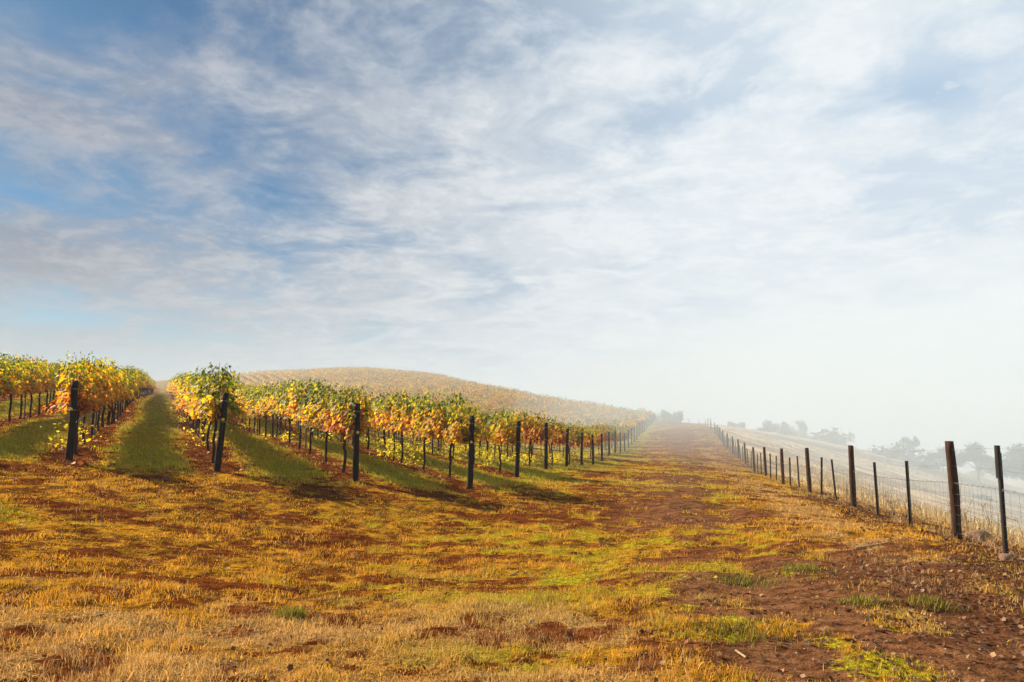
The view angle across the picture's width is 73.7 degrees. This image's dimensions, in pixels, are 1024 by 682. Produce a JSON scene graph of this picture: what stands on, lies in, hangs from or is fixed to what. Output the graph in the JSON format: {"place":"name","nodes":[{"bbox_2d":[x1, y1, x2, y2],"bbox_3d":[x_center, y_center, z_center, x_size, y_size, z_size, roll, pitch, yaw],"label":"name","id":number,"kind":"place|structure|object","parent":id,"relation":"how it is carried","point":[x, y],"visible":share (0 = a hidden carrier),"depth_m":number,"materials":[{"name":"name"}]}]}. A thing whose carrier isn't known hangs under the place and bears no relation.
{"place":"outdoors","nodes":[
{"label":"outdoors","id":0,"kind":"place"},
{"bbox_2d":[0,372,1023,681],"bbox_3d":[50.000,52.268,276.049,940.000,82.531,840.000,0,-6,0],"label":"ground","id":1,"kind":"structure","parent":0,"point":[676,434],"depth_m":7.83,"materials":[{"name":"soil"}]},
{"bbox_2d":[0,355,28,396],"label":"grapevine","id":2,"kind":"object","parent":1,"relation":"on","point":[8,380],"visible":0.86,"depth_m":18.29,"materials":[{"name":"yellow plant"}]},
{"bbox_2d":[4,357,35,421],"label":"grapevine","id":3,"kind":"object","parent":1,"relation":"on","point":[23,374],"visible":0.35,"depth_m":19.86,"materials":[{"name":"yellow plant"}]},
{"bbox_2d":[5,355,47,419],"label":"grapevine","id":4,"kind":"object","parent":1,"relation":"on","point":[31,379],"visible":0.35,"depth_m":21.41,"materials":[{"name":"yellow plant"}]},
{"bbox_2d":[0,364,53,417],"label":"vine trellis","id":5,"kind":"object","parent":1,"relation":"on","point":[30,399],"visible":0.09,"depth_m":22.05,"materials":[{"name":"wood"}]},
{"bbox_2d":[26,360,52,417],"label":"grapevine","id":6,"kind":"object","parent":1,"relation":"on","point":[43,376],"visible":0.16,"depth_m":23.00,"materials":[{"name":"yellow plant"}]},
{"bbox_2d":[28,356,60,414],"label":"grapevine","id":7,"kind":"object","parent":1,"relation":"on","point":[49,382],"visible":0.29,"depth_m":24.52,"materials":[{"name":"yellow plant"}]},
{"bbox_2d":[39,361,64,411],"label":"grapevine","id":8,"kind":"object","parent":1,"relation":"on","point":[52,372],"visible":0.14,"depth_m":26.01,"materials":[{"name":"yellow plant"}]},
{"bbox_2d":[38,361,66,408],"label":"grapevine","id":9,"kind":"object","parent":1,"relation":"on","point":[59,376],"visible":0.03,"depth_m":27.61,"materials":[{"name":"yellow plant"}]},
{"bbox_2d":[43,356,117,453],"bbox_3d":[-8.732,1.335,13.902,1.300,2.048,2.191,3,-3,-27],"label":"grapevine","id":10,"kind":"object","parent":1,"relation":"on","point":[88,400],"visible":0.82,"depth_m":13.47,"materials":[{"name":"yellow plant"}]},
{"bbox_2d":[56,350,124,443],"bbox_3d":[-9.591,1.328,15.604,1.297,2.169,2.426,3,-4,-27],"label":"grapevine","id":11,"kind":"object","parent":1,"relation":"on","point":[104,387],"visible":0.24,"depth_m":15.38,"materials":[{"name":"yellow plant"}]},
{"bbox_2d":[65,372,134,459],"bbox_3d":[-18.664,2.639,33.143,0.157,3.966,45.567,3,-7,-27],"label":"vine trellis","id":12,"kind":"object","parent":1,"relation":"on","point":[72,424],"visible":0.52,"depth_m":12.91,"materials":[{"name":"wood"}]},
{"bbox_2d":[90,364,119,436],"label":"grapevine","id":13,"kind":"object","parent":1,"relation":"on","point":[112,381],"visible":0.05,"depth_m":16.97,"materials":[{"name":"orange plant"}]},
{"bbox_2d":[95,362,122,430],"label":"grapevine","id":14,"kind":"object","parent":1,"relation":"on","point":[113,388],"visible":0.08,"depth_m":18.68,"materials":[{"name":"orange plant"}]},
{"bbox_2d":[101,367,125,427],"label":"grapevine","id":15,"kind":"object","parent":1,"relation":"on","point":[102,416],"visible":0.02,"depth_m":20.12,"materials":[{"name":"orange plant"}]},
{"bbox_2d":[106,365,131,425],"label":"grapevine","id":16,"kind":"object","parent":1,"relation":"on","point":[121,384],"visible":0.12,"depth_m":21.78,"materials":[{"name":"yellow plant"}]},
{"bbox_2d":[110,369,130,424],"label":"grapevine","id":17,"kind":"object","parent":1,"relation":"on","point":[112,412],"visible":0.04,"depth_m":23.15,"materials":[{"name":"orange plant"}]},
{"bbox_2d":[110,374,136,419],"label":"grapevine","id":18,"kind":"object","parent":1,"relation":"on","point":[130,390],"visible":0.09,"depth_m":26.32,"materials":[{"name":"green plant"}]},
{"bbox_2d":[119,368,137,416],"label":"grapevine","id":19,"kind":"object","parent":1,"relation":"on","point":[127,388],"visible":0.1,"depth_m":27.81,"materials":[{"name":"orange plant"}]},
{"bbox_2d":[120,366,138,408],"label":"grapevine","id":20,"kind":"object","parent":1,"relation":"on","point":[136,375],"visible":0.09,"depth_m":30.94,"materials":[{"name":"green plant"}]},
{"bbox_2d":[121,367,139,411],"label":"grapevine","id":21,"kind":"object","parent":1,"relation":"on","point":[132,383],"visible":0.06,"depth_m":29.44,"materials":[{"name":"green plant"}]},
{"bbox_2d":[172,381,189,425],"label":"grapevine","id":22,"kind":"object","parent":1,"relation":"on","point":[179,396],"visible":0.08,"depth_m":27.99,"materials":[{"name":"yellow plant"}]},
{"bbox_2d":[176,382,194,432],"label":"grapevine","id":23,"kind":"object","parent":1,"relation":"on","point":[181,408],"visible":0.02,"depth_m":23.42,"materials":[{"name":"yellow plant"}]},
{"bbox_2d":[174,376,197,433],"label":"grapevine","id":24,"kind":"object","parent":1,"relation":"on","point":[183,399],"visible":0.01,"depth_m":21.46,"materials":[{"name":"yellow plant"}]},
{"bbox_2d":[177,371,201,435],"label":"grapevine","id":25,"kind":"object","parent":1,"relation":"on","point":[189,389],"visible":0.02,"depth_m":20.30,"materials":[{"name":"yellow plant"}]},
{"bbox_2d":[176,371,219,438],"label":"grapevine","id":26,"kind":"object","parent":1,"relation":"on","point":[185,404],"visible":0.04,"depth_m":18.67,"materials":[{"name":"yellow plant"}]},
{"bbox_2d":[189,391,228,471],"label":"vine trellis","id":27,"kind":"object","parent":1,"relation":"on","point":[220,441],"visible":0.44,"depth_m":13.08,"materials":[{"name":"wood"}]},
{"bbox_2d":[180,367,237,444],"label":"grapevine","id":28,"kind":"object","parent":1,"relation":"on","point":[191,400],"visible":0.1,"depth_m":17.13,"materials":[{"name":"yellow plant"}]},
{"bbox_2d":[184,366,240,452],"bbox_3d":[-6.862,1.621,15.780,1.297,2.059,2.426,3,-4,-27],"label":"grapevine","id":29,"kind":"object","parent":1,"relation":"on","point":[195,396],"visible":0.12,"depth_m":15.46,"materials":[{"name":"yellow plant"}]},
{"bbox_2d":[189,362,257,462],"bbox_3d":[-5.991,1.522,14.149,1.331,2.162,2.497,3,-3,-27],"label":"grapevine","id":30,"kind":"object","parent":1,"relation":"on","point":[210,401],"visible":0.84,"depth_m":13.76,"materials":[{"name":"yellow plant"}]},
{"bbox_2d":[236,387,252,425],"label":"grapevine","id":31,"kind":"object","parent":1,"relation":"on","point":[239,395],"visible":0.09,"depth_m":31.52,"materials":[{"name":"yellow plant"}]},
{"bbox_2d":[234,384,254,423],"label":"grapevine","id":32,"kind":"object","parent":1,"relation":"on","point":[236,391],"visible":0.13,"depth_m":33.04,"materials":[{"name":"yellow plant"}]},
{"bbox_2d":[238,388,261,431],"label":"grapevine","id":33,"kind":"object","parent":1,"relation":"on","point":[243,397],"visible":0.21,"depth_m":30.02,"materials":[{"name":"yellow plant"}]},
{"bbox_2d":[240,389,263,434],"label":"grapevine","id":34,"kind":"object","parent":1,"relation":"on","point":[246,407],"visible":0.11,"depth_m":28.36,"materials":[{"name":"yellow plant"}]},
{"bbox_2d":[244,389,279,434],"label":"grapevine","id":35,"kind":"object","parent":1,"relation":"on","point":[255,399],"visible":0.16,"depth_m":26.95,"materials":[{"name":"yellow plant"}]},
{"bbox_2d":[247,387,285,436],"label":"grapevine","id":36,"kind":"object","parent":1,"relation":"on","point":[258,413],"visible":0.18,"depth_m":25.29,"materials":[{"name":"yellow plant"}]},
{"bbox_2d":[250,380,286,436],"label":"grapevine","id":37,"kind":"object","parent":1,"relation":"on","point":[264,401],"visible":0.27,"depth_m":23.77,"materials":[{"name":"yellow plant"}]},
{"bbox_2d":[260,379,298,440],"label":"grapevine","id":38,"kind":"object","parent":1,"relation":"on","point":[274,394],"visible":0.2,"depth_m":21.98,"materials":[{"name":"yellow plant"}]},
{"bbox_2d":[261,380,298,442],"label":"grapevine","id":39,"kind":"object","parent":1,"relation":"on","point":[282,402],"visible":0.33,"depth_m":20.59,"materials":[{"name":"yellow plant"}]},
{"bbox_2d":[256,604,320,621],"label":"grass tuft","id":40,"kind":"object","parent":1,"relation":"on","point":[294,611],"visible":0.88,"depth_m":5.52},
{"bbox_2d":[278,377,320,448],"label":"grapevine","id":41,"kind":"object","parent":1,"relation":"on","point":[293,403],"visible":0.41,"depth_m":18.74,"materials":[{"name":"yellow plant"}]},
{"bbox_2d":[243,388,359,481],"bbox_3d":[-13.364,3.214,33.695,0.141,3.786,45.569,3,-7,-27],"label":"vine trellis","id":42,"kind":"object","parent":1,"relation":"on","point":[355,446],"visible":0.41,"depth_m":13.48,"materials":[{"name":"wood"}]},
{"bbox_2d":[289,377,328,455],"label":"grapevine","id":43,"kind":"object","parent":1,"relation":"on","point":[302,404],"visible":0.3,"depth_m":17.53,"materials":[{"name":"yellow plant"}]},
{"bbox_2d":[0,390,637,494],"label":"lane grass","id":44,"kind":"structure","parent":1,"relation":"on","point":[173,452],"depth_m":17.48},
{"bbox_2d":[291,382,354,462],"bbox_3d":[-4.379,1.940,16.015,1.250,1.963,2.203,3,-4,-27],"label":"grapevine","id":45,"kind":"object","parent":1,"relation":"on","point":[317,408],"visible":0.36,"depth_m":15.92,"materials":[{"name":"yellow plant"}]},
{"bbox_2d":[0,353,654,456],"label":"distant vines","id":46,"kind":"object","parent":1,"relation":"on","point":[592,419],"visible":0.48,"depth_m":143.74,"materials":[{"name":"beige plant"}]},
{"bbox_2d":[41,417,640,466],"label":"undervine weeds","id":47,"kind":"object","parent":1,"relation":"on","point":[488,452],"visible":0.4,"depth_m":24.23,"materials":[{"name":"green plant"}]},
{"bbox_2d":[309,386,376,472],"bbox_3d":[-3.494,1.903,14.500,1.066,1.889,2.314,4,-7,-36],"label":"grapevine","id":48,"kind":"object","parent":1,"relation":"on","point":[341,417],"visible":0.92,"depth_m":14.06,"materials":[{"name":"yellow plant"}]},
{"bbox_2d":[337,386,365,444],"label":"grapevine","id":49,"kind":"object","parent":1,"relation":"on","point":[358,395],"visible":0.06,"depth_m":22.95,"materials":[{"name":"yellow plant"}]},
{"bbox_2d":[355,393,387,449],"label":"grapevine","id":50,"kind":"object","parent":1,"relation":"on","point":[368,443],"visible":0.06,"depth_m":21.34,"materials":[{"name":"plant"}]},
{"bbox_2d":[279,396,474,488],"bbox_3d":[-11.181,3.564,34.436,0.145,3.738,45.597,3,-7,-27],"label":"vine trellis","id":51,"kind":"object","parent":1,"relation":"on","point":[471,442],"visible":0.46,"depth_m":14.21,"materials":[{"name":"wood"}]},
{"bbox_2d":[367,392,397,455],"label":"grapevine","id":52,"kind":"object","parent":1,"relation":"on","point":[375,415],"visible":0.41,"depth_m":19.79,"materials":[{"name":"yellow plant"}]},
{"bbox_2d":[377,389,417,462],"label":"grapevine","id":53,"kind":"object","parent":1,"relation":"on","point":[393,418],"visible":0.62,"depth_m":18.20,"materials":[{"name":"yellow plant"}]},
{"bbox_2d":[396,390,445,471],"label":"grapevine","id":54,"kind":"object","parent":1,"relation":"on","point":[417,417],"visible":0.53,"depth_m":16.67,"materials":[{"name":"yellow plant"}]},
{"bbox_2d":[362,411,520,477],"bbox_3d":[-10.202,4.183,38.480,0.178,3.653,45.599,3,-7,-27],"label":"vine trellis","id":55,"kind":"object","parent":1,"relation":"on","point":[517,442],"visible":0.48,"depth_m":18.27,"materials":[{"name":"wood"}]},
{"bbox_2d":[412,391,495,479],"bbox_3d":[-1.319,2.146,15.213,1.250,2.096,2.203,3,-4,-27],"label":"grapevine","id":56,"kind":"object","parent":1,"relation":"on","point":[451,430],"visible":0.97,"depth_m":15.08,"materials":[{"name":"yellow plant"}]},
{"bbox_2d":[439,399,471,458],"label":"grapevine","id":57,"kind":"object","parent":1,"relation":"on","point":[456,420],"visible":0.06,"depth_m":22.27,"materials":[{"name":"green plant"}]},
{"bbox_2d":[371,417,547,468],"bbox_3d":[-4.443,4.260,33.194,0.142,2.615,24.577,3,-7,-27],"label":"vine trellis","id":58,"kind":"object","parent":1,"relation":"on","point":[545,449],"visible":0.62,"depth_m":22.34,"materials":[{"name":"wood"}]},
{"bbox_2d":[453,403,490,461],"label":"grapevine","id":59,"kind":"object","parent":1,"relation":"on","point":[473,413],"visible":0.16,"depth_m":20.36,"materials":[{"name":"green plant"}]},
{"bbox_2d":[426,429,568,466],"bbox_3d":[-3.411,4.947,37.260,0.181,2.685,24.577,3,-7,-27],"label":"vine trellis","id":60,"kind":"object","parent":1,"relation":"on","point":[566,447],"visible":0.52,"depth_m":26.40,"materials":[{"name":"wood"}]},
{"bbox_2d":[468,405,528,471],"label":"grapevine","id":61,"kind":"object","parent":1,"relation":"on","point":[504,433],"visible":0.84,"depth_m":18.91,"materials":[{"name":"yellow plant"}]},
{"bbox_2d":[495,409,524,462],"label":"grapevine","id":62,"kind":"object","parent":1,"relation":"on","point":[504,412],"visible":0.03,"depth_m":24.78,"materials":[{"name":"green plant"}]},
{"bbox_2d":[0,389,1023,681],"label":"turf grass","id":63,"kind":"structure","parent":1,"relation":"on","point":[462,597],"depth_m":6.33,"materials":[{"name":"plant"}]},
{"bbox_2d":[0,393,1023,681],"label":"leaf litter","id":64,"kind":"object","parent":1,"relation":"on","point":[916,633],"visible":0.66,"depth_m":5.98,"materials":[{"name":"brown plant"}]},
{"bbox_2d":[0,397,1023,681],"bbox_3d":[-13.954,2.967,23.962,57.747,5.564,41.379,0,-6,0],"label":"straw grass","id":65,"kind":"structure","parent":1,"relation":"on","point":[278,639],"depth_m":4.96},
{"bbox_2d":[1,392,1023,637],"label":"fallen leaves","id":66,"kind":"object","parent":1,"relation":"on","point":[329,476],"depth_m":14.79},
{"bbox_2d":[482,432,582,465],"bbox_3d":[-2.469,5.614,41.275,0.156,2.712,24.586,3,-7,-27],"label":"vine trellis","id":67,"kind":"object","parent":1,"relation":"on","point":[581,452],"visible":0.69,"depth_m":30.41,"materials":[{"name":"wood"}]},
{"bbox_2d":[510,408,557,465],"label":"grapevine","id":68,"kind":"object","parent":1,"relation":"on","point":[536,432],"visible":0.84,"depth_m":23.03,"materials":[{"name":"orange plant"}]},
{"bbox_2d":[484,431,602,460],"bbox_3d":[-0.448,6.816,49.404,0.146,2.621,24.582,3,-7,-27],"label":"vine trellis","id":69,"kind":"object","parent":1,"relation":"on","point":[601,436],"visible":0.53,"depth_m":38.50,"materials":[{"name":"wood"}]},
{"bbox_2d":[531,415,573,465],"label":"grapevine","id":70,"kind":"object","parent":1,"relation":"on","point":[560,432],"visible":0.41,"depth_m":26.82,"materials":[{"name":"orange plant"}]},
{"bbox_2d":[539,435,593,464],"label":"vine trellis","id":71,"kind":"object","parent":1,"relation":"on","point":[592,442],"visible":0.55,"depth_m":34.46,"materials":[{"name":"wood"}]},
{"bbox_2d":[556,421,586,464],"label":"grapevine","id":72,"kind":"object","parent":1,"relation":"on","point":[575,436],"visible":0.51,"depth_m":30.99,"materials":[{"name":"yellow plant"}]},
{"bbox_2d":[570,426,598,448],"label":"grapevine","id":73,"kind":"object","parent":1,"relation":"on","point":[587,435],"visible":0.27,"depth_m":34.82,"materials":[{"name":"orange plant"}]},
{"bbox_2d":[585,426,608,457],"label":"grapevine","id":74,"kind":"object","parent":1,"relation":"on","point":[595,434],"visible":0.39,"depth_m":38.98,"materials":[{"name":"yellow plant"}]},
{"bbox_2d":[592,423,614,454],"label":"grapevine","id":75,"kind":"object","parent":1,"relation":"on","point":[605,437],"visible":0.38,"depth_m":43.11,"materials":[{"name":"orange plant"}]},
{"bbox_2d":[602,424,620,452],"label":"grapevine","id":76,"kind":"object","parent":1,"relation":"on","point":[611,433],"visible":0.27,"depth_m":47.17,"materials":[{"name":"orange plant"}]},
{"bbox_2d":[607,427,627,449],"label":"grapevine","id":77,"kind":"object","parent":1,"relation":"on","point":[622,432],"visible":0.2,"depth_m":55.25,"materials":[{"name":"orange plant"}]},
{"bbox_2d":[616,425,632,437],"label":"grapevine","id":78,"kind":"object","parent":1,"relation":"on","point":[621,428],"visible":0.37,"depth_m":59.34,"materials":[{"name":"yellow plant"}]},
{"bbox_2d":[659,408,683,421],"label":"gum tree","id":79,"kind":"object","parent":1,"relation":"on","point":[675,417],"visible":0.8,"depth_m":232.36,"materials":[{"name":"grey plant"}]},
{"bbox_2d":[670,569,801,590],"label":"grass tuft","id":80,"kind":"object","parent":1,"relation":"on","point":[726,578],"visible":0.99,"depth_m":6.62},
{"bbox_2d":[727,421,745,427],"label":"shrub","id":81,"kind":"object","parent":1,"relation":"on","point":[741,425],"visible":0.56,"depth_m":173.09,"materials":[{"name":"grey plant"}]},
{"bbox_2d":[631,613,844,655],"bbox_3d":[1.645,2.075,4.856,1.552,0.111,0.920,0,-6,0],"label":"grass tuft","id":82,"kind":"object","parent":1,"relation":"on","point":[744,631],"visible":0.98,"depth_m":4.91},
{"bbox_2d":[754,425,776,432],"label":"shrub","id":83,"kind":"object","parent":1,"relation":"on","point":[766,429],"visible":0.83,"depth_m":118.81,"materials":[{"name":"grey plant"}]},
{"bbox_2d":[762,419,778,431],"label":"gum tree","id":84,"kind":"object","parent":1,"relation":"on","point":[770,423],"visible":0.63,"depth_m":163.56,"materials":[{"name":"grey plant"}]},
{"bbox_2d":[774,421,796,435],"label":"gum tree","id":85,"kind":"object","parent":1,"relation":"on","point":[784,426],"visible":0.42,"depth_m":165.87,"materials":[{"name":"grey plant"}]},
{"bbox_2d":[788,419,807,438],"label":"gum tree","id":86,"kind":"object","parent":1,"relation":"on","point":[802,427],"visible":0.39,"depth_m":169.52,"materials":[{"name":"grey plant"}]},
{"bbox_2d":[762,563,837,577],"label":"grass tuft","id":87,"kind":"object","parent":1,"relation":"on","point":[797,566],"visible":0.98,"depth_m":6.96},
{"bbox_2d":[803,427,854,445],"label":"shrub","id":88,"kind":"object","parent":1,"relation":"on","point":[831,436],"visible":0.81,"depth_m":125.77,"materials":[{"name":"grey plant"}]},
{"bbox_2d":[680,416,1023,557],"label":"wire fence","id":89,"kind":"object","parent":1,"relation":"on","point":[954,493],"visible":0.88,"depth_m":11.01,"materials":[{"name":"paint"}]},
{"bbox_2d":[702,423,1023,547],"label":"hillside tussocks","id":90,"kind":"object","parent":1,"relation":"on","point":[984,526],"visible":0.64,"depth_m":46.95,"materials":[{"name":"beige plant"}]},
{"bbox_2d":[826,593,899,608],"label":"grass tuft","id":91,"kind":"object","parent":1,"relation":"on","point":[852,599],"visible":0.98,"depth_m":5.65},
{"bbox_2d":[868,439,925,461],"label":"shrub","id":92,"kind":"object","parent":1,"relation":"on","point":[895,453],"visible":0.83,"depth_m":108.19,"materials":[{"name":"grey plant"}]},
{"bbox_2d":[901,436,920,447],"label":"gum tree","id":93,"kind":"object","parent":1,"relation":"on","point":[914,442],"visible":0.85,"depth_m":110.40,"materials":[{"name":"grey plant"}]},
{"bbox_2d":[903,455,946,469],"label":"shrub","id":94,"kind":"object","parent":1,"relation":"on","point":[934,464],"visible":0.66,"depth_m":101.84,"materials":[{"name":"grey plant"}]},
{"bbox_2d":[874,593,990,618],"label":"grass tuft","id":95,"kind":"object","parent":1,"relation":"on","point":[923,600],"visible":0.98,"depth_m":5.58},
{"bbox_2d":[923,446,946,473],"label":"gum tree","id":96,"kind":"object","parent":1,"relation":"on","point":[940,455],"visible":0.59,"depth_m":98.53,"materials":[{"name":"grey plant"}]},
{"bbox_2d":[961,509,974,531],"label":"dry weed","id":97,"kind":"object","parent":1,"relation":"on","point":[967,528],"visible":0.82,"depth_m":9.68,"materials":[{"name":"beige plant"}]},
{"bbox_2d":[945,442,994,484],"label":"gum tree","id":98,"kind":"object","parent":1,"relation":"on","point":[975,453],"visible":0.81,"depth_m":94.40,"materials":[{"name":"grey plant"}]},
{"bbox_2d":[965,530,991,541],"bbox_3d":[6.465,2.746,9.491,0.371,0.235,0.288,-5,-8,38],"label":"rock","id":99,"kind":"object","parent":1,"relation":"on","point":[977,533],"visible":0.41,"depth_m":9.41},
{"bbox_2d":[971,493,991,500],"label":"shrub","id":100,"kind":"object","parent":1,"relation":"on","point":[983,496],"visible":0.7,"depth_m":72.60,"materials":[{"name":"grey plant"}]},
{"bbox_2d":[979,503,1007,541],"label":"dry weed","id":101,"kind":"object","parent":1,"relation":"on","point":[991,521],"visible":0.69,"depth_m":9.39,"materials":[{"name":"beige plant"}]},
{"bbox_2d":[966,462,1022,481],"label":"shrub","id":102,"kind":"object","parent":1,"relation":"on","point":[982,474],"visible":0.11,"depth_m":157.27,"materials":[{"name":"grey plant"}]},
{"bbox_2d":[982,442,1023,480],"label":"gum tree","id":103,"kind":"object","parent":1,"relation":"on","point":[1014,458],"visible":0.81,"depth_m":89.05,"materials":[{"name":"grey plant"}]},
{"bbox_2d":[998,553,1014,559],"bbox_3d":[5.404,2.373,7.458,0.209,0.109,0.153,3,-7,-27],"label":"rock","id":104,"kind":"object","parent":1,"relation":"on","point":[1004,556],"visible":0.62,"depth_m":7.41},
{"bbox_2d":[1003,469,1023,478],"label":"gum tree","id":105,"kind":"object","parent":1,"relation":"on","point":[1012,475],"visible":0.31,"depth_m":94.64,"materials":[{"name":"grey plant"}]},
{"bbox_2d":[0,0,1023,471],"label":"sky","id":106,"kind":"structure","parent":0,"point":[751,212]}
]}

